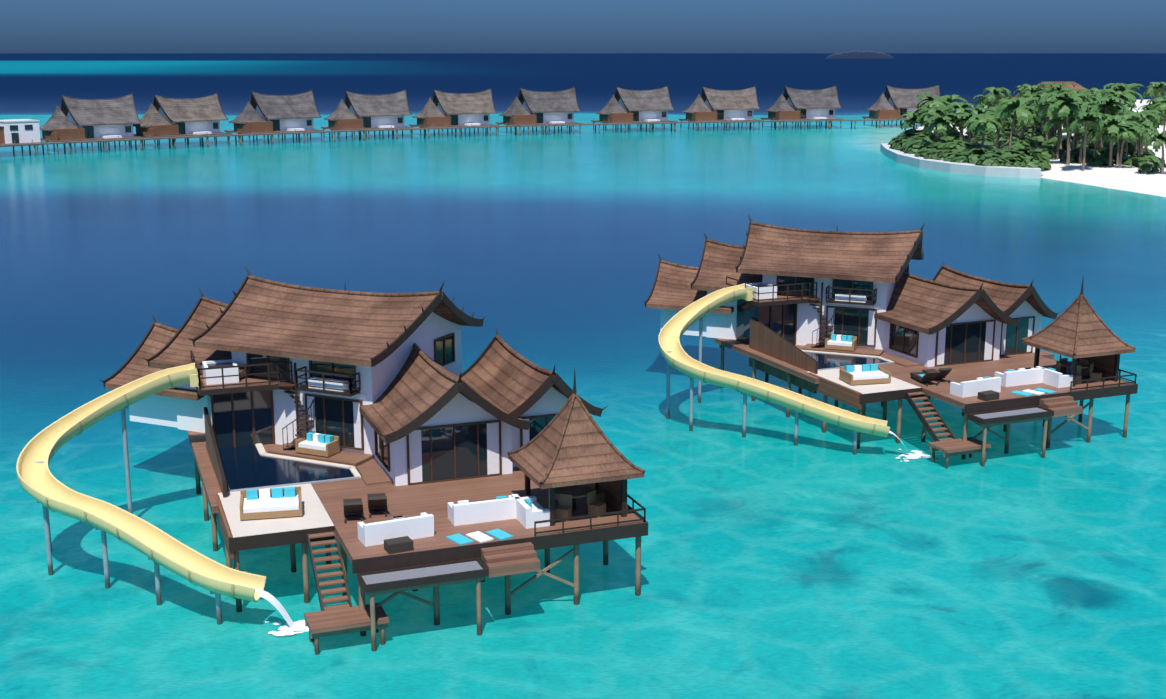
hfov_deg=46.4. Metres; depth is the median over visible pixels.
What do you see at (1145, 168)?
bush
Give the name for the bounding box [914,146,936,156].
bush
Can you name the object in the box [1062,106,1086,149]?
palm
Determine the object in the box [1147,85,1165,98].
palm
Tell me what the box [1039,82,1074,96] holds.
palm
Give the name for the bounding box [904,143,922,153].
bush
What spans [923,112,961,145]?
palm
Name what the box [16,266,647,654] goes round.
villa
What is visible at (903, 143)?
bush
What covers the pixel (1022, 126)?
palm
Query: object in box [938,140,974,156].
bush
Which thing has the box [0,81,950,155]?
overwater bungalows
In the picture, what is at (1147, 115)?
palm
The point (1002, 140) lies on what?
bush
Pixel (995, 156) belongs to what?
bush
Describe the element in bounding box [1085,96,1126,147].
palm
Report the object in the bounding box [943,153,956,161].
bush
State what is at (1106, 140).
palm
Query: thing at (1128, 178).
island
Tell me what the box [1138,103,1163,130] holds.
palm
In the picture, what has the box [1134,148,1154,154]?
bush
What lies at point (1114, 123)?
palm
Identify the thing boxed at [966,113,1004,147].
palm
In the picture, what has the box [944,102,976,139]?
palm
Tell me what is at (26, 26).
sky
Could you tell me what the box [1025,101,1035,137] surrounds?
palm
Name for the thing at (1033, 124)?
palm
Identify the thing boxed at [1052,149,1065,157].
bush
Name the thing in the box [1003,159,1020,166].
bush
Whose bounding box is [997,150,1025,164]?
bush
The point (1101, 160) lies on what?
bush
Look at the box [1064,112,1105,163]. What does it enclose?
palm
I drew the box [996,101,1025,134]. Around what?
palm
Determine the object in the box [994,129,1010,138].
bush
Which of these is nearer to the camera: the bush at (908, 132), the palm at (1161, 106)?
the bush at (908, 132)
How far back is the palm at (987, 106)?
337.10 m
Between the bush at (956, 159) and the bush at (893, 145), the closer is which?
the bush at (956, 159)
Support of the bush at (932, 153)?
on the island at (1128, 178)
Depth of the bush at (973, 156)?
237.16 m
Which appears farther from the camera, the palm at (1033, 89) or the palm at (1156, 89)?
the palm at (1156, 89)
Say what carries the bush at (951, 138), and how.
on the island at (1128, 178)
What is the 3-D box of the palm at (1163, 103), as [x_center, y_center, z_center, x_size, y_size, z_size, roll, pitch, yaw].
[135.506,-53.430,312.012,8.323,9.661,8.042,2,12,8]
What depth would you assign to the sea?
81.75 m
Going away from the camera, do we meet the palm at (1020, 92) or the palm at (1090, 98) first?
the palm at (1090, 98)
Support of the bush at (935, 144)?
on the island at (1128, 178)
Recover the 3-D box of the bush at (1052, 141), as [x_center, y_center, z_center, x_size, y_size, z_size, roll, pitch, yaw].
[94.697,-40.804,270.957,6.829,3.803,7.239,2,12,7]
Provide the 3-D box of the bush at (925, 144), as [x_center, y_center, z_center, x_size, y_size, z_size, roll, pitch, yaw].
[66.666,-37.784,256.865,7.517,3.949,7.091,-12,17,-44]
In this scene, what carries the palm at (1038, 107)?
on the island at (1128, 178)
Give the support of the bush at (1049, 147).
on the island at (1128, 178)
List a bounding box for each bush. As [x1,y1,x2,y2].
[887,136,899,144]
[889,137,906,148]
[893,141,906,149]
[897,128,932,138]
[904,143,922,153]
[906,132,936,142]
[909,137,934,142]
[912,137,935,148]
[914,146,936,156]
[918,139,944,148]
[923,146,950,159]
[930,140,956,148]
[932,148,950,158]
[936,129,963,140]
[936,142,956,152]
[936,153,947,159]
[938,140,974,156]
[943,135,972,146]
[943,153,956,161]
[949,142,979,154]
[950,154,966,162]
[960,143,995,155]
[962,149,984,163]
[970,136,984,142]
[971,138,999,149]
[973,156,1000,165]
[974,138,994,143]
[976,130,996,138]
[977,152,999,157]
[981,154,1006,165]
[991,133,1018,147]
[992,148,1009,154]
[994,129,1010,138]
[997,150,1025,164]
[1000,142,1031,152]
[1001,147,1027,162]
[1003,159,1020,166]
[1007,136,1037,149]
[1016,149,1043,161]
[1018,128,1043,138]
[1019,157,1044,171]
[1028,126,1048,137]
[1029,134,1048,146]
[1032,147,1057,159]
[1032,155,1051,168]
[1040,145,1055,151]
[1041,135,1072,150]
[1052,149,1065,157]
[1060,148,1091,162]
[1060,149,1088,161]
[1074,144,1108,157]
[1087,155,1113,166]
[1088,141,1109,148]
[1097,152,1115,163]
[1099,147,1129,157]
[1108,137,1133,154]
[1112,151,1126,160]
[1122,157,1136,165]
[1131,153,1165,167]
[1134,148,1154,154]
[1137,163,1160,173]
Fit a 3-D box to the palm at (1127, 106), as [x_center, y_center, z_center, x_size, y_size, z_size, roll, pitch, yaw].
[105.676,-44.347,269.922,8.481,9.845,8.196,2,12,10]
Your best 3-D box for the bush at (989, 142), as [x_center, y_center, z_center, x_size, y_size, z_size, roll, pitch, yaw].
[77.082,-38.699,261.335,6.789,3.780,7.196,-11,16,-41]
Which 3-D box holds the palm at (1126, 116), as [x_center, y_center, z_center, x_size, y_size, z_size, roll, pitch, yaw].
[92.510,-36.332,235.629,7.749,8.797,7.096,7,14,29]
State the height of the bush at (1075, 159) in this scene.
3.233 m
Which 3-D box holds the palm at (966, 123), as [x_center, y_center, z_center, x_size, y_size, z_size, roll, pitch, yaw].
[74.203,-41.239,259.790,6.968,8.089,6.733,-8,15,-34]
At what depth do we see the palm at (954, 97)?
310.46 m
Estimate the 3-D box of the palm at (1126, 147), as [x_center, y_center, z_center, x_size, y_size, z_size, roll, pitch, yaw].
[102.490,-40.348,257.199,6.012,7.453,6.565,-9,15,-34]
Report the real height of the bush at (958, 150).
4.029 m
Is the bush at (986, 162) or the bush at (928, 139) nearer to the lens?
the bush at (986, 162)
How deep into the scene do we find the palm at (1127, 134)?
227.93 m
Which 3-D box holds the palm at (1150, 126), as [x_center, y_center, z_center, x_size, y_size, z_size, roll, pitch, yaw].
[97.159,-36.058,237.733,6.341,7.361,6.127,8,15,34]
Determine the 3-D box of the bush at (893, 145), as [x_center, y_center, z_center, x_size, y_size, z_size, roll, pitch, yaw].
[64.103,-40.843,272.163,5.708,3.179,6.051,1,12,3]
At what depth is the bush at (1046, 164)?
232.58 m
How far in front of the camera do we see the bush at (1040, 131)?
304.45 m
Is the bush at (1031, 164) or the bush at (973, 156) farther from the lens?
the bush at (973, 156)
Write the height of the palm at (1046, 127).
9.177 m
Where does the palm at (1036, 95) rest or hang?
on the island at (1128, 178)
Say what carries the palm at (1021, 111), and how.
on the island at (1128, 178)
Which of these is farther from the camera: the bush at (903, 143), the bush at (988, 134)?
the bush at (988, 134)
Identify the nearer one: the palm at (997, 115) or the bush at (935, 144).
the bush at (935, 144)
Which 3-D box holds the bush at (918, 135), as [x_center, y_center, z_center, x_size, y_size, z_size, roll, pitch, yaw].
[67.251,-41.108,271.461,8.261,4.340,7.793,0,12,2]
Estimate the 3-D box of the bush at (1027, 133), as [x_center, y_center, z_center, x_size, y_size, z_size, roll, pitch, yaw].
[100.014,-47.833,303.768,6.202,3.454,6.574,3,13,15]
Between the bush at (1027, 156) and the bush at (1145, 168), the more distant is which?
the bush at (1027, 156)
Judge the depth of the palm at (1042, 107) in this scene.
259.39 m
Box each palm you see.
[898,111,925,134]
[914,105,951,138]
[916,92,953,138]
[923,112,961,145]
[923,120,952,135]
[938,94,967,112]
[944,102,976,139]
[952,112,986,141]
[956,114,982,142]
[966,107,986,136]
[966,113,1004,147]
[971,94,999,110]
[979,87,1010,106]
[983,87,1012,98]
[983,108,1017,148]
[993,97,1038,149]
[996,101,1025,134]
[1007,114,1044,140]
[1011,107,1034,135]
[1014,85,1025,97]
[1019,85,1046,97]
[1020,84,1044,117]
[1023,93,1047,135]
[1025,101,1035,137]
[1027,97,1055,139]
[1034,90,1065,125]
[1034,96,1080,148]
[1037,93,1088,164]
[1038,110,1079,158]
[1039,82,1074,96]
[1058,88,1091,104]
[1059,91,1088,136]
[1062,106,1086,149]
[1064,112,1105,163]
[1067,111,1106,168]
[1079,126,1108,156]
[1082,92,1099,103]
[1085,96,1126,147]
[1088,115,1135,167]
[1100,89,1136,109]
[1100,114,1140,164]
[1101,83,1138,97]
[1104,126,1145,167]
[1106,83,1146,102]
[1113,101,1137,111]
[1118,110,1154,154]
[1119,112,1143,156]
[1120,121,1156,156]
[1121,110,1163,154]
[1125,122,1158,154]
[1125,140,1127,152]
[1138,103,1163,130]
[1143,82,1165,97]
[1143,99,1161,110]
[1143,112,1163,143]
[1143,131,1165,173]
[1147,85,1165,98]
[1148,97,1165,134]
[1155,95,1165,114]
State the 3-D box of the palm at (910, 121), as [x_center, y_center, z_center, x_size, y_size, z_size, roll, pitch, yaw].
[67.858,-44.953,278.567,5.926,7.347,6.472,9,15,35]
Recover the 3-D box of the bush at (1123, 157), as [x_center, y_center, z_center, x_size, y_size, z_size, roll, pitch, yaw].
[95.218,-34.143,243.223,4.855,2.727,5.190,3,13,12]
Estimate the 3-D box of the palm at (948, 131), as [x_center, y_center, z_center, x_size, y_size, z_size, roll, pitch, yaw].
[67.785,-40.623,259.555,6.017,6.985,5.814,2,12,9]
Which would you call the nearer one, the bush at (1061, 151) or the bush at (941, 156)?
the bush at (941, 156)
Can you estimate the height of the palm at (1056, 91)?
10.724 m
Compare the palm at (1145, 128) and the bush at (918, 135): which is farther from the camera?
the bush at (918, 135)
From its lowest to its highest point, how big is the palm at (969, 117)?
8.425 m
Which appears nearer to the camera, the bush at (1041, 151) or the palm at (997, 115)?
the bush at (1041, 151)
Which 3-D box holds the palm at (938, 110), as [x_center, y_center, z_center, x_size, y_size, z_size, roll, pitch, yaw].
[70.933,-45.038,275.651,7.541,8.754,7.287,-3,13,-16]
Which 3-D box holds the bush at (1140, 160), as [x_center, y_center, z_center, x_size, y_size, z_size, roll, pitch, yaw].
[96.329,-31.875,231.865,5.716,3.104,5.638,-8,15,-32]
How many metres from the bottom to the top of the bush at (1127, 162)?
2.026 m
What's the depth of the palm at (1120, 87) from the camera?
304.91 m
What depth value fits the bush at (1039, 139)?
282.25 m
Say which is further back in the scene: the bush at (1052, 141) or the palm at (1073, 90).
the palm at (1073, 90)
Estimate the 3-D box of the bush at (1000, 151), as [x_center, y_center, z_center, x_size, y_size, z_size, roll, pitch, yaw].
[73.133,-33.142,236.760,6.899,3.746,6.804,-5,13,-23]
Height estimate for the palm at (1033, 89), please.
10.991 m
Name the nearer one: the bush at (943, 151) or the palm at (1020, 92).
the bush at (943, 151)
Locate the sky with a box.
[0,0,1165,52]
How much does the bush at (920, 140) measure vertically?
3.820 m
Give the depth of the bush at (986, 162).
230.55 m
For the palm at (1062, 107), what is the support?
on the island at (1128, 178)
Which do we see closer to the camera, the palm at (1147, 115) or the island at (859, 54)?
the palm at (1147, 115)
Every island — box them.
[825,50,894,58]
[880,82,1165,196]
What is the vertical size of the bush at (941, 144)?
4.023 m
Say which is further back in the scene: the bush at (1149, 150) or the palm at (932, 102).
the palm at (932, 102)
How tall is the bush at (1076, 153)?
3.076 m
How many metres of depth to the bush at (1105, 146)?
259.32 m
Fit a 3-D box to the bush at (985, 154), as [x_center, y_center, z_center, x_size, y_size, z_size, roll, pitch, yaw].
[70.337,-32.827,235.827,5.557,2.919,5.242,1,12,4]
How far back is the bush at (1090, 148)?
244.01 m
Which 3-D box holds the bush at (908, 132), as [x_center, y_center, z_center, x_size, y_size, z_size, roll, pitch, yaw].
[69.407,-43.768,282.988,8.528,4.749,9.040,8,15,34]
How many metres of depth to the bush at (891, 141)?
282.88 m
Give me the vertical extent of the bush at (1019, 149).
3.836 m
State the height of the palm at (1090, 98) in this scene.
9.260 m
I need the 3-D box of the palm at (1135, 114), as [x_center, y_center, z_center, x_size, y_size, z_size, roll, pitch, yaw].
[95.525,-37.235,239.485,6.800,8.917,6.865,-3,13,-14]
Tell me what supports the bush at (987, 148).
on the island at (1128, 178)
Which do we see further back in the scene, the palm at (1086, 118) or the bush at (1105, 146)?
the bush at (1105, 146)
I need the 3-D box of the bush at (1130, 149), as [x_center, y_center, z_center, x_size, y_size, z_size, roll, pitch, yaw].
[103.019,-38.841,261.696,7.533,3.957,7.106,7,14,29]
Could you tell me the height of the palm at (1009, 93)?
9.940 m
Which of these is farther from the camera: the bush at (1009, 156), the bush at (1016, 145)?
the bush at (1016, 145)
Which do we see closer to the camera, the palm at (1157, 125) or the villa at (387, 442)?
the villa at (387, 442)
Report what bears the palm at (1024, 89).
on the island at (1128, 178)
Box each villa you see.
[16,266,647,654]
[644,215,1137,468]
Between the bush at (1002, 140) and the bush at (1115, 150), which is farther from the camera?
the bush at (1002, 140)
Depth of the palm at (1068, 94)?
303.62 m
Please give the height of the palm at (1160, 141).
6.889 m
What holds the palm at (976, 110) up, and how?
on the island at (1128, 178)
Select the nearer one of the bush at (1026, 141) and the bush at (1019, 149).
the bush at (1019, 149)
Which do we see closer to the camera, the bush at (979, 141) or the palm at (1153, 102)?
the bush at (979, 141)
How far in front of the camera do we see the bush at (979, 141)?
274.33 m
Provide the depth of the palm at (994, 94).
324.62 m
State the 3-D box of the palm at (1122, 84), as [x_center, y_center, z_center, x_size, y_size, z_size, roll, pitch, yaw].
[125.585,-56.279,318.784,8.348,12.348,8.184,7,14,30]
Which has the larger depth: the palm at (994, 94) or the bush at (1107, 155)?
the palm at (994, 94)
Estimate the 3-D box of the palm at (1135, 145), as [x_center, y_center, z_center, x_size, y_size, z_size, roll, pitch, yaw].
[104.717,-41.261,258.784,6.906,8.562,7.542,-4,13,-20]
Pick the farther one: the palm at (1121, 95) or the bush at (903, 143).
the palm at (1121, 95)
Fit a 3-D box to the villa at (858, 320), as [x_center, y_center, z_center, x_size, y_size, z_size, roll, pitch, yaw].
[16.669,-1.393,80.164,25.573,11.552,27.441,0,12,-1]
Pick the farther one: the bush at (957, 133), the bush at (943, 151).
the bush at (957, 133)
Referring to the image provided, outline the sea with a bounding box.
[0,53,1165,698]
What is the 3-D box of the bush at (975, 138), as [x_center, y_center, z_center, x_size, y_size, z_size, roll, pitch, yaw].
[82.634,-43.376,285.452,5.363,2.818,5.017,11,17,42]

